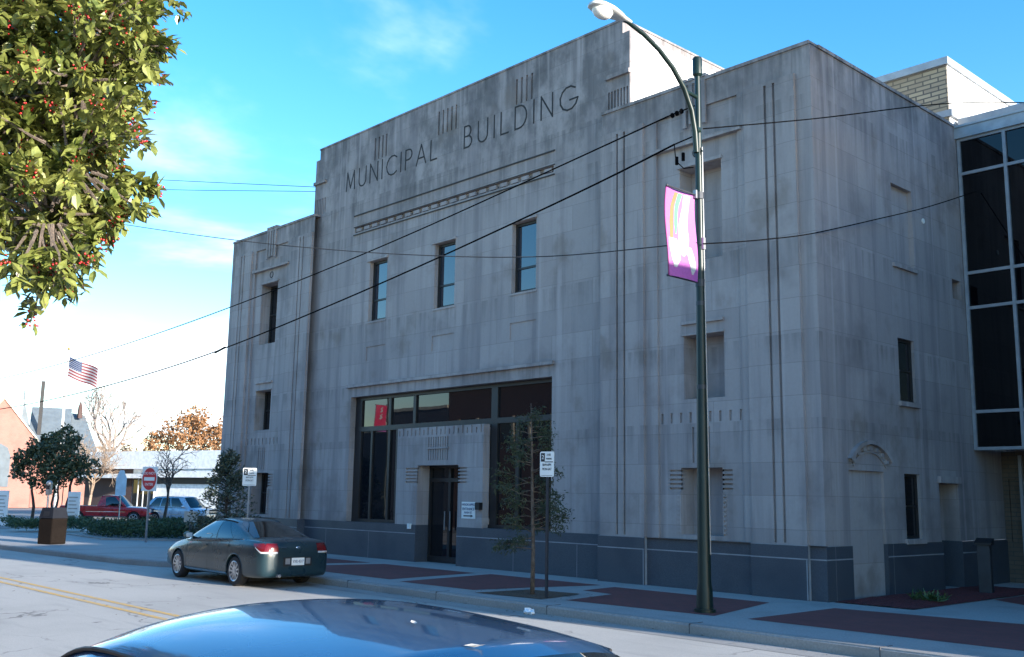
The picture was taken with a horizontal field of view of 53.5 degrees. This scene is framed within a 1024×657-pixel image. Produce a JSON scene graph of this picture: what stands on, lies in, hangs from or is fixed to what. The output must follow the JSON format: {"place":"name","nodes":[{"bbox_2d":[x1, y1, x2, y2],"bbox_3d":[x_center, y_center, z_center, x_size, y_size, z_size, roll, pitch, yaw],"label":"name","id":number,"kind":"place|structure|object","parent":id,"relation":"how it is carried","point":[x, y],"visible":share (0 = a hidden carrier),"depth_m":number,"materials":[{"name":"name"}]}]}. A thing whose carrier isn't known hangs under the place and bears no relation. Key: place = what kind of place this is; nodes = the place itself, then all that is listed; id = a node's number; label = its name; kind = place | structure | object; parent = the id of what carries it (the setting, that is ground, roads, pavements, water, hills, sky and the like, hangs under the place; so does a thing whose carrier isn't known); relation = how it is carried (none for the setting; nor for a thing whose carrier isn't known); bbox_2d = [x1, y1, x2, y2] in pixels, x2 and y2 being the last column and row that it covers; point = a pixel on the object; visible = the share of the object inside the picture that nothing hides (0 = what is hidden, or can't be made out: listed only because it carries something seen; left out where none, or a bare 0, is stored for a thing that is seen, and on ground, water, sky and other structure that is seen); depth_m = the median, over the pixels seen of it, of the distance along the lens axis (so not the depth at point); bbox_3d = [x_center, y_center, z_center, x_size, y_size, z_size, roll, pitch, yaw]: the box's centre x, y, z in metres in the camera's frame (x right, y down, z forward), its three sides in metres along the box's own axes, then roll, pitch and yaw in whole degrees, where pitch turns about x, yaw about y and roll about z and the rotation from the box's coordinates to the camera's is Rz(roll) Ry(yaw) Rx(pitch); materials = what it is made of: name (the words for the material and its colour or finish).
{"place":"outdoors","nodes":[
{"label":"outdoors","id":0,"kind":"place"},
{"bbox_2d":[0,507,149,527],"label":"parking lot","id":1,"kind":"structure","parent":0,"point":[22,512],"depth_m":78.19,"materials":[{"name":"grey asphalt"}]},
{"bbox_2d":[0,490,9,524],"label":"notice board","id":2,"kind":"object","parent":1,"relation":"on","point":[4,498],"visible":0.85,"depth_m":48.79,"materials":[{"name":"metal"}]},
{"bbox_2d":[0,381,95,507],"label":"brick church","id":3,"kind":"structure","parent":1,"relation":"on","point":[17,431],"depth_m":101.76,"materials":[{"name":"beige brick"}]},
{"bbox_2d":[0,443,10,486],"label":"arched window","id":4,"kind":"structure","parent":3,"relation":"in","point":[5,456],"depth_m":99.10,"materials":[{"name":"glass"}]},
{"bbox_2d":[67,492,80,527],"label":"notice board","id":5,"kind":"object","parent":1,"relation":"on","point":[73,504],"visible":0.7,"depth_m":47.00,"materials":[{"name":"metal"}]},
{"bbox_2d":[56,429,135,504],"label":"brown bare tree","id":6,"kind":"object","parent":1,"relation":"on","point":[105,459],"visible":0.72,"depth_m":69.44,"materials":[{"name":"brown plant"}]},
{"bbox_2d":[59,495,154,520],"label":"pickup truck","id":7,"kind":"object","parent":1,"relation":"on","point":[108,505],"visible":0.79,"depth_m":57.47,"materials":[{"name":"red paint"}]},
{"bbox_2d":[75,380,164,451],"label":"bare tree","id":8,"kind":"object","parent":1,"relation":"on","point":[95,413],"visible":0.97,"depth_m":78.37,"materials":[{"name":"brown plant"}]},
{"bbox_2d":[115,470,126,520],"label":"pointed sign","id":9,"kind":"object","parent":1,"relation":"on","point":[121,481],"visible":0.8,"depth_m":50.77,"materials":[{"name":"metal"}]},
{"bbox_2d":[76,450,220,508],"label":"commercial building","id":10,"kind":"structure","parent":1,"relation":"on","point":[188,482],"depth_m":69.56,"materials":[{"name":"white"}]},
{"bbox_2d":[132,479,138,505],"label":"window","id":11,"kind":"structure","parent":10,"relation":"in","point":[136,483],"depth_m":70.67,"materials":[{"name":"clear glass"}]},
{"bbox_2d":[137,480,143,506],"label":"window","id":12,"kind":"structure","parent":10,"relation":"in","point":[141,493],"depth_m":70.38,"materials":[{"name":"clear glass"}]},
{"bbox_2d":[143,491,147,506],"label":"window","id":13,"kind":"structure","parent":10,"relation":"in","point":[145,498],"depth_m":70.08,"materials":[{"name":"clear glass"}]},
{"bbox_2d":[150,491,154,500],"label":"window","id":14,"kind":"structure","parent":10,"relation":"in","point":[152,493],"depth_m":69.78,"materials":[{"name":"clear glass"}]},
{"bbox_2d":[157,478,217,483],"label":"transom window","id":15,"kind":"structure","parent":10,"relation":"in","point":[175,480],"depth_m":68.19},
{"bbox_2d":[145,496,216,520],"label":"parked suv","id":16,"kind":"object","parent":1,"relation":"on","point":[178,506],"visible":0.56,"depth_m":58.11,"materials":[{"name":"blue metal"}]},
{"bbox_2d":[0,0,191,336],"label":"holly tree","id":17,"kind":"object","parent":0,"point":[71,94],"visible":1,"depth_m":4.87,"materials":[{"name":"green plant"}]},
{"bbox_2d":[0,528,809,656],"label":"road","id":18,"kind":"structure","parent":0,"point":[33,623],"depth_m":17.32,"materials":[{"name":"grey asphalt"}]},
{"bbox_2d":[0,577,180,619],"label":"road marking","id":19,"kind":"object","parent":18,"relation":"on","point":[140,613],"depth_m":17.68,"materials":[{"name":"yellow paint"}]},
{"bbox_2d":[167,517,326,585],"bbox_3d":[-5.944,4.858,22.409,2.058,1.358,4.735,10,-13,-42],"label":"parked sedan","id":20,"kind":"object","parent":18,"relation":"on","point":[239,551],"visible":1,"depth_m":21.15,"materials":[{"name":"grey paint"}]},
{"bbox_2d":[61,598,619,656],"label":"parked hatchback","id":21,"kind":"object","parent":18,"relation":"on","point":[339,627],"visible":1,"depth_m":2.61,"materials":[{"name":"blue paint"}]},
{"bbox_2d":[465,644,484,646],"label":"reflection","id":22,"kind":"object","parent":21,"relation":"on","point":[473,645],"visible":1,"depth_m":2.40,"materials":[{"name":"white"}]},
{"bbox_2d":[0,534,969,656],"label":"kerb","id":23,"kind":"structure","parent":18,"relation":"on","point":[806,644],"depth_m":15.72,"materials":[{"name":"concrete"}]},
{"bbox_2d":[347,580,892,656],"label":"kerb joints","id":24,"kind":"object","parent":23,"relation":"on","point":[689,623],"visible":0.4,"depth_m":14.71,"materials":[{"name":"concrete"}]},
{"bbox_2d":[267,579,855,656],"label":"gutter","id":25,"kind":"object","parent":18,"relation":"on","point":[795,651],"depth_m":15.50,"materials":[{"name":"concrete"}]},
{"bbox_2d":[523,608,534,614],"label":"litter","id":26,"kind":"object","parent":25,"relation":"on","point":[530,611],"visible":1,"depth_m":16.66,"materials":[{"name":"white paper"}]},
{"bbox_2d":[0,534,1023,656],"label":"pavement","id":27,"kind":"structure","parent":0,"point":[993,610],"depth_m":17.60,"materials":[{"name":"concrete"}]},
{"bbox_2d":[0,514,87,530],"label":"hedge","id":28,"kind":"object","parent":27,"relation":"on","point":[25,523],"visible":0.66,"depth_m":45.46,"materials":[{"name":"green plant"}]},
{"bbox_2d":[36,480,52,538],"bbox_3d":[-16.660,6.487,36.369,0.400,2.060,0.400,0,-9,7],"label":"parking meter","id":29,"kind":"object","parent":27,"relation":"on","point":[49,485],"visible":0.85,"depth_m":36.42,"materials":[{"name":"metal"}]},
{"bbox_2d":[37,507,67,543],"bbox_3d":[-14.938,6.416,33.027,0.622,1.162,0.622,-3,-10,25],"label":"litter bin","id":30,"kind":"object","parent":27,"relation":"on","point":[52,525],"visible":1,"depth_m":32.81,"materials":[{"name":"plastic"}]},
{"bbox_2d":[66,533,186,540],"bbox_3d":[-12.676,8.137,39.459,7.300,0.150,7.400,10,-13,-42],"label":"planting bed","id":31,"kind":"object","parent":27,"relation":"on","point":[115,537],"visible":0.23,"depth_m":37.10,"materials":[{"name":"brown soil"}]},
{"bbox_2d":[78,515,212,538],"bbox_3d":[-12.715,7.749,39.527,6.842,0.935,6.840,10,-13,-42],"label":"hedge","id":32,"kind":"object","parent":31,"relation":"on","point":[159,527],"visible":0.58,"depth_m":37.48,"materials":[{"name":"green plant"}]},
{"bbox_2d":[184,510,197,531],"bbox_3d":[-11.605,7.127,36.627,0.480,1.150,0.070,1,-9,-3],"label":"sign","id":33,"kind":"object","parent":31,"relation":"on","point":[186,513],"visible":0.59,"depth_m":36.65,"materials":[{"name":"metal"}]},
{"bbox_2d":[141,467,157,541],"bbox_3d":[-12.626,6.125,35.212,0.720,2.630,0.076,-4,-11,27],"label":"do not enter sign","id":34,"kind":"object","parent":27,"relation":"on","point":[149,479],"visible":1,"depth_m":35.27,"materials":[{"name":"metal"}]},
{"bbox_2d":[182,448,262,534],"bbox_3d":[-8.506,5.152,30.541,2.480,3.156,2.631,10,-13,-42],"label":"conical evergreen","id":35,"kind":"object","parent":27,"relation":"on","point":[225,463],"visible":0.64,"depth_m":30.42,"materials":[{"name":"green plant"}]},
{"bbox_2d":[242,468,256,516],"bbox_3d":[-6.810,4.818,26.138,0.360,2.430,0.056,1,-9,-1],"label":"parking sign","id":36,"kind":"object","parent":27,"relation":"on","point":[249,477],"visible":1,"depth_m":26.27,"materials":[{"name":"metal"}]},
{"bbox_2d":[475,589,578,598],"bbox_3d":[0.321,4.875,18.688,1.563,0.009,1.272,-7,-12,39],"label":"tree pit","id":37,"kind":"object","parent":27,"relation":"on","point":[539,594],"visible":1,"depth_m":18.60,"materials":[{"name":"soil"}]},
{"bbox_2d":[489,406,574,593],"bbox_3d":[0.393,3.158,18.869,1.791,3.565,1.521,3,-10,-13],"label":"young tree","id":38,"kind":"object","parent":37,"relation":"on","point":[555,508],"visible":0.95,"depth_m":18.85,"materials":[{"name":"green plant"}]},
{"bbox_2d":[540,451,553,597],"bbox_3d":[0.623,3.516,18.118,0.300,2.620,0.056,-6,-11,35],"label":"parking sign","id":39,"kind":"object","parent":37,"relation":"on","point":[547,465],"visible":1,"depth_m":18.20,"materials":[{"name":"metal"}]},
{"bbox_2d":[215,21,1009,601],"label":"municipal building","id":40,"kind":"structure","parent":27,"relation":"on","point":[847,461],"depth_m":22.85,"materials":[{"name":"concrete"}]},
{"bbox_2d":[135,188,314,191],"bbox_3d":[-15.760,-5.404,36.931,19.966,2.688,0.028,-2,-10,20],"label":"overhead cable","id":41,"kind":"object","parent":40,"relation":"attached to","point":[237,190],"visible":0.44,"depth_m":34.52,"materials":[{"name":"black rubber"}]},
{"bbox_2d":[158,179,309,186],"bbox_3d":[-15.756,-5.675,36.975,19.967,2.938,0.028,-2,-10,20],"label":"overhead cable","id":42,"kind":"object","parent":40,"relation":"attached to","point":[238,183],"visible":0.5,"depth_m":34.43,"materials":[{"name":"black rubber"}]},
{"bbox_2d":[260,473,267,513],"bbox_3d":[-7.997,5.443,33.477,0.060,1.340,1.020,10,-13,-42],"label":"window","id":43,"kind":"structure","parent":40,"relation":"in","point":[264,484],"depth_m":33.74,"materials":[{"name":"black glass"}]},
{"bbox_2d":[263,392,270,429],"bbox_3d":[-8.016,2.761,33.993,0.060,1.320,1.010,10,-13,-42],"label":"window","id":44,"kind":"structure","parent":40,"relation":"in","point":[267,394],"depth_m":34.26,"materials":[{"name":"black glass"}]},
{"bbox_2d":[268,285,277,342],"bbox_3d":[-7.941,-0.463,34.506,0.060,2.070,1.070,10,-13,-42],"label":"window","id":45,"kind":"structure","parent":40,"relation":"in","point":[273,304],"depth_m":34.78,"materials":[{"name":"black glass"}]},
{"bbox_2d":[367,255,387,323],"bbox_3d":[-3.938,-1.135,30.030,0.250,1.955,1.030,10,-13,-42],"label":"window","id":46,"kind":"structure","parent":40,"relation":"in","point":[380,268],"depth_m":30.14,"materials":[{"name":"blue glass"}]},
{"bbox_2d":[427,466,457,563],"bbox_3d":[-1.677,4.927,26.945,0.158,2.550,1.720,10,-13,-42],"label":"door","id":47,"kind":"structure","parent":40,"relation":"in","point":[443,480],"depth_m":27.17,"materials":[{"name":"black glass"}]},
{"bbox_2d":[431,236,455,310],"bbox_3d":[-1.819,-1.473,27.780,0.250,1.955,1.030,10,-13,-42],"label":"window","id":48,"kind":"structure","parent":40,"relation":"in","point":[446,265],"depth_m":27.88,"materials":[{"name":"blue glass"}]},
{"bbox_2d":[461,502,475,518],"bbox_3d":[-1.105,4.607,25.722,0.016,0.420,0.540,10,-13,-42],"label":"entrance notice","id":49,"kind":"object","parent":40,"relation":"attached to","point":[468,510],"visible":1,"depth_m":25.72,"materials":[{"name":"white paper"}]},
{"bbox_2d":[508,214,536,295],"bbox_3d":[0.321,-1.814,25.507,0.250,1.955,1.030,10,-13,-42],"label":"window","id":50,"kind":"structure","parent":40,"relation":"in","point":[525,269],"depth_m":25.59,"materials":[{"name":"blue glass"}]},
{"bbox_2d":[848,440,893,597],"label":"blocked doorway","id":51,"kind":"structure","parent":40,"relation":"in","point":[866,520],"depth_m":19.42,"materials":[{"name":"concrete"}]},
{"bbox_2d":[898,339,920,408],"bbox_3d":[8.201,0.932,21.137,0.860,1.420,0.180,10,-13,-42],"label":"window","id":52,"kind":"structure","parent":40,"relation":"in","point":[904,347],"depth_m":21.24,"materials":[{"name":"black glass"}]},
{"bbox_2d":[904,474,926,543],"bbox_3d":[8.151,3.673,20.678,0.830,1.400,0.180,10,-13,-42],"label":"window","id":53,"kind":"structure","parent":40,"relation":"in","point":[911,495],"depth_m":20.78,"materials":[{"name":"black glass"}]},
{"bbox_2d":[937,476,961,483],"bbox_3d":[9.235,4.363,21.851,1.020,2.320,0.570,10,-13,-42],"label":"wall lamp","id":54,"kind":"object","parent":40,"relation":"in","point":[941,479],"depth_m":21.76,"materials":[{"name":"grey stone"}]},
{"bbox_2d":[876,56,1023,124],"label":"brick penthouse","id":55,"kind":"object","parent":40,"relation":"on","point":[946,79],"visible":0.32,"depth_m":27.57,"materials":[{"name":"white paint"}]},
{"bbox_2d":[837,586,1023,608],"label":"mulch bed","id":56,"kind":"object","parent":27,"relation":"on","point":[963,594],"visible":0.81,"depth_m":18.62,"materials":[{"name":"brown soil"}]},
{"bbox_2d":[905,586,950,601],"bbox_3d":[7.440,4.725,18.102,0.720,0.257,0.814,10,-13,-42],"label":"plant","id":57,"kind":"object","parent":56,"relation":"on","point":[929,596],"visible":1,"depth_m":18.03,"materials":[{"name":"green plant"}]},
{"bbox_2d":[974,538,993,592],"bbox_3d":[9.359,4.708,20.071,0.320,1.100,0.280,-6,-12,37],"label":"pedestal","id":58,"kind":"object","parent":27,"relation":"on","point":[985,565],"visible":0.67,"depth_m":20.00,"materials":[{"name":"stone"}]},
{"bbox_2d":[953,108,1023,582],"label":"glass annex","id":59,"kind":"object","parent":27,"relation":"on","point":[990,155],"visible":1,"depth_m":23.14,"materials":[{"name":"black glass"}]},
{"bbox_2d":[1017,455,1023,549],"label":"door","id":60,"kind":"structure","parent":59,"relation":"in","point":[1020,466],"depth_m":23.42,"materials":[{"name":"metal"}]},
{"bbox_2d":[0,0,1023,451],"label":"sky","id":61,"kind":"structure","parent":0,"point":[260,87],"materials":[{"name":"blue"}]},
{"bbox_2d":[326,558,1023,650],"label":"brick paving","id":62,"kind":"structure","parent":0,"point":[987,633],"depth_m":16.52,"materials":[{"name":"red brick"}]},
{"bbox_2d":[587,0,715,612],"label":"street lamp","id":63,"kind":"object","parent":62,"relation":"on","point":[602,10],"visible":1,"depth_m":16.61,"materials":[{"name":"grey metal"}]},
{"bbox_2d":[1,136,693,408],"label":"overhead cable","id":64,"kind":"object","parent":63,"relation":"attached to","point":[660,151],"visible":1,"depth_m":22.14,"materials":[{"name":"black rubber"}]},
{"bbox_2d":[126,224,696,257],"bbox_3d":[-6.403,-2.683,23.269,22.523,4.218,0.078,-5,-11,32],"label":"overhead cable","id":65,"kind":"object","parent":63,"relation":"attached to","point":[415,254],"visible":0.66,"depth_m":20.04,"materials":[{"name":"black rubber"}]},
{"bbox_2d":[664,186,697,281],"bbox_3d":[2.790,-1.564,16.762,0.820,1.513,0.129,10,-13,-42],"label":"street banner","id":66,"kind":"object","parent":63,"relation":"attached to","point":[680,231],"visible":1,"depth_m":16.74,"materials":[{"name":"pink fabric"}]},
{"bbox_2d":[703,191,976,243],"bbox_3d":[6.989,-2.300,20.238,9.746,2.960,0.036,9,-12,-39],"label":"overhead cable","id":67,"kind":"object","parent":63,"relation":"attached to","point":[833,228],"visible":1,"depth_m":19.40,"materials":[{"name":"black rubber"}]},
{"bbox_2d":[703,102,1023,128],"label":"overhead cable","id":68,"kind":"object","parent":63,"relation":"attached to","point":[856,113],"visible":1,"depth_m":19.29,"materials":[{"name":"black rubber"}]},
{"label":"ground","id":69,"kind":"structure","parent":0,"visible":0},
{"bbox_2d":[7,422,101,528],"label":"multi stemmed evergreen","id":70,"kind":"object","parent":69,"relation":"on","point":[68,462],"visible":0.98,"depth_m":49.58,"materials":[{"name":"green plant"}]},
{"bbox_2d":[53,347,70,506],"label":"flagpole","id":71,"kind":"object","parent":69,"relation":"on","point":[63,412],"visible":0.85,"depth_m":74.95,"materials":[{"name":"white metal"}]},
{"bbox_2d":[68,357,97,387],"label":"flag","id":72,"kind":"object","parent":71,"relation":"attached to","point":[83,372],"visible":0.99,"depth_m":75.44,"materials":[{"name":"multicoloured fabric"}]},
{"bbox_2d":[90,442,141,472],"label":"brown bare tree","id":73,"kind":"object","parent":69,"relation":"on","point":[116,447],"visible":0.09,"depth_m":74.99,"materials":[{"name":"brown plant"}]},
{"bbox_2d":[116,442,152,451],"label":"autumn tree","id":74,"kind":"object","parent":69,"relation":"on","point":[128,446],"visible":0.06,"depth_m":103.17,"materials":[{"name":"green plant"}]},
{"bbox_2d":[136,444,198,517],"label":"dark bare tree","id":75,"kind":"object","parent":69,"relation":"on","point":[168,483],"visible":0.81,"depth_m":54.11,"materials":[{"name":"brown plant"}]},
{"bbox_2d":[137,401,222,450],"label":"autumn tree","id":76,"kind":"object","parent":69,"relation":"on","point":[196,429],"visible":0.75,"depth_m":99.77,"materials":[{"name":"orange plant"}]},
{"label":"utility pole","id":77,"kind":"object","parent":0,"visible":0},
{"bbox_2d":[0,105,694,378],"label":"overhead cable","id":78,"kind":"object","parent":77,"relation":"attached to","point":[676,113],"visible":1,"depth_m":22.44,"materials":[{"name":"black rubber"}]}
]}

